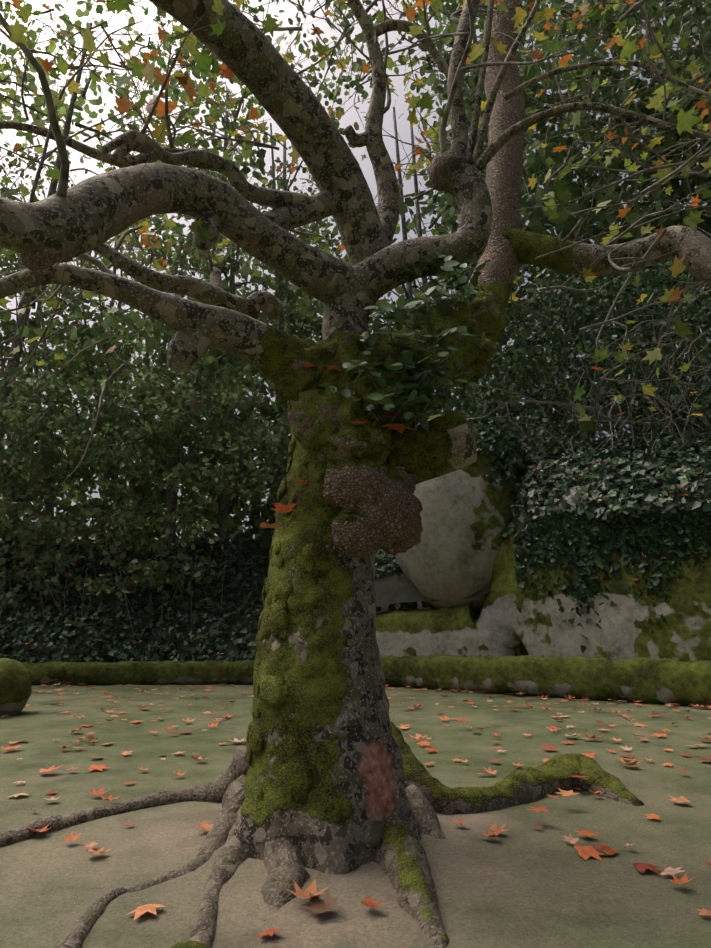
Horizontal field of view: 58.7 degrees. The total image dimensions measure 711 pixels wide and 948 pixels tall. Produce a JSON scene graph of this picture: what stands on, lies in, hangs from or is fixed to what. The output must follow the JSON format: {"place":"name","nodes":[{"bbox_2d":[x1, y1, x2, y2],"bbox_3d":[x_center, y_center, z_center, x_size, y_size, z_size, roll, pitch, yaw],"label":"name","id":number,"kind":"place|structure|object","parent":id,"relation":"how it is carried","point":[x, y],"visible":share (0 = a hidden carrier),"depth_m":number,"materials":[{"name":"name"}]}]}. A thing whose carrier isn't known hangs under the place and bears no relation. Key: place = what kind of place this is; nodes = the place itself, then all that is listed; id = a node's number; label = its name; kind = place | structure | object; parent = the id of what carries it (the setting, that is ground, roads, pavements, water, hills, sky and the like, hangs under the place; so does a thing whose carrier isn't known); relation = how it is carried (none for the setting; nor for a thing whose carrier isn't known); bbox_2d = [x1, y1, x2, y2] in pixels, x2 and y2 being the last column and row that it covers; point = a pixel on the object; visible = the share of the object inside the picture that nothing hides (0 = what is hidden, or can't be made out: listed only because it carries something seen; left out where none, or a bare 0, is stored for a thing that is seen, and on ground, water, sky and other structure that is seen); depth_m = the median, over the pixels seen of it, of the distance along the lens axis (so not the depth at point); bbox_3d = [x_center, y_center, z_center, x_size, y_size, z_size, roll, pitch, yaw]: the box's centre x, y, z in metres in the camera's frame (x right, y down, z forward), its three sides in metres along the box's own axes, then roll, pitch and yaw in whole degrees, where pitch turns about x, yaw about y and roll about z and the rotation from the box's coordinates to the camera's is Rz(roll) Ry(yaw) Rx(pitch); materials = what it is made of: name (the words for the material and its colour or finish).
{"place":"outdoors","nodes":[
{"label":"outdoors","id":0,"kind":"place"},
{"bbox_2d":[0,684,710,947],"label":"ground","id":1,"kind":"structure","parent":0,"point":[522,882],"depth_m":4.18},
{"bbox_2d":[0,0,710,947],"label":"plane tree","id":2,"kind":"object","parent":1,"relation":"on","point":[324,772],"depth_m":4.40,"materials":[{"name":"plant"}]},
{"bbox_2d":[314,251,489,429],"bbox_3d":[0.335,-0.955,4.317,1.234,1.444,0.897,0,-13,-1],"label":"leafy plant","id":3,"kind":"object","parent":2,"relation":"on","point":[464,288],"depth_m":4.19,"materials":[{"name":"green plant"}]},
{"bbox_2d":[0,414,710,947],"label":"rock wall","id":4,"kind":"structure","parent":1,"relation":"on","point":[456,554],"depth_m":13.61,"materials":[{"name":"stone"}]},
{"bbox_2d":[0,410,710,662],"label":"ivy","id":5,"kind":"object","parent":1,"relation":"on","point":[392,587],"visible":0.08,"depth_m":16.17,"materials":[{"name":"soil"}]},
{"bbox_2d":[0,462,260,619],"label":"pale shrub leaves","id":6,"kind":"object","parent":5,"relation":"on","point":[28,558],"visible":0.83,"depth_m":16.73,"materials":[{"name":"green plant"}]},
{"bbox_2d":[0,124,336,555],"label":"tree","id":7,"kind":"object","parent":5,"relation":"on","point":[82,334],"depth_m":20.82,"materials":[{"name":"green plant"}]},
{"bbox_2d":[0,0,710,611],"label":"trees","id":8,"kind":"object","parent":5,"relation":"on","point":[686,22],"depth_m":23.99,"materials":[{"name":"green plant"}]},
{"bbox_2d":[0,307,710,648],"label":"shrub","id":9,"kind":"object","parent":5,"relation":"on","point":[56,389],"depth_m":17.42,"materials":[{"name":"green plant"}]},
{"bbox_2d":[457,240,710,463],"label":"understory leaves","id":10,"kind":"object","parent":5,"relation":"on","point":[609,294],"visible":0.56,"depth_m":16.22,"materials":[{"name":"green plant"}]},
{"bbox_2d":[1,305,710,938],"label":"fallen leaves","id":11,"kind":"object","parent":1,"relation":"on","point":[327,903],"visible":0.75,"depth_m":5.02,"materials":[{"name":"orange plant"}]},
{"bbox_2d":[20,654,710,705],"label":"mossy kerb","id":12,"kind":"object","parent":1,"relation":"on","point":[644,680],"visible":0.71,"depth_m":13.08,"materials":[{"name":"plant"}]},
{"bbox_2d":[0,0,710,613],"label":"sky","id":13,"kind":"structure","parent":0,"point":[118,21],"materials":[{"name":"white"}]}
]}

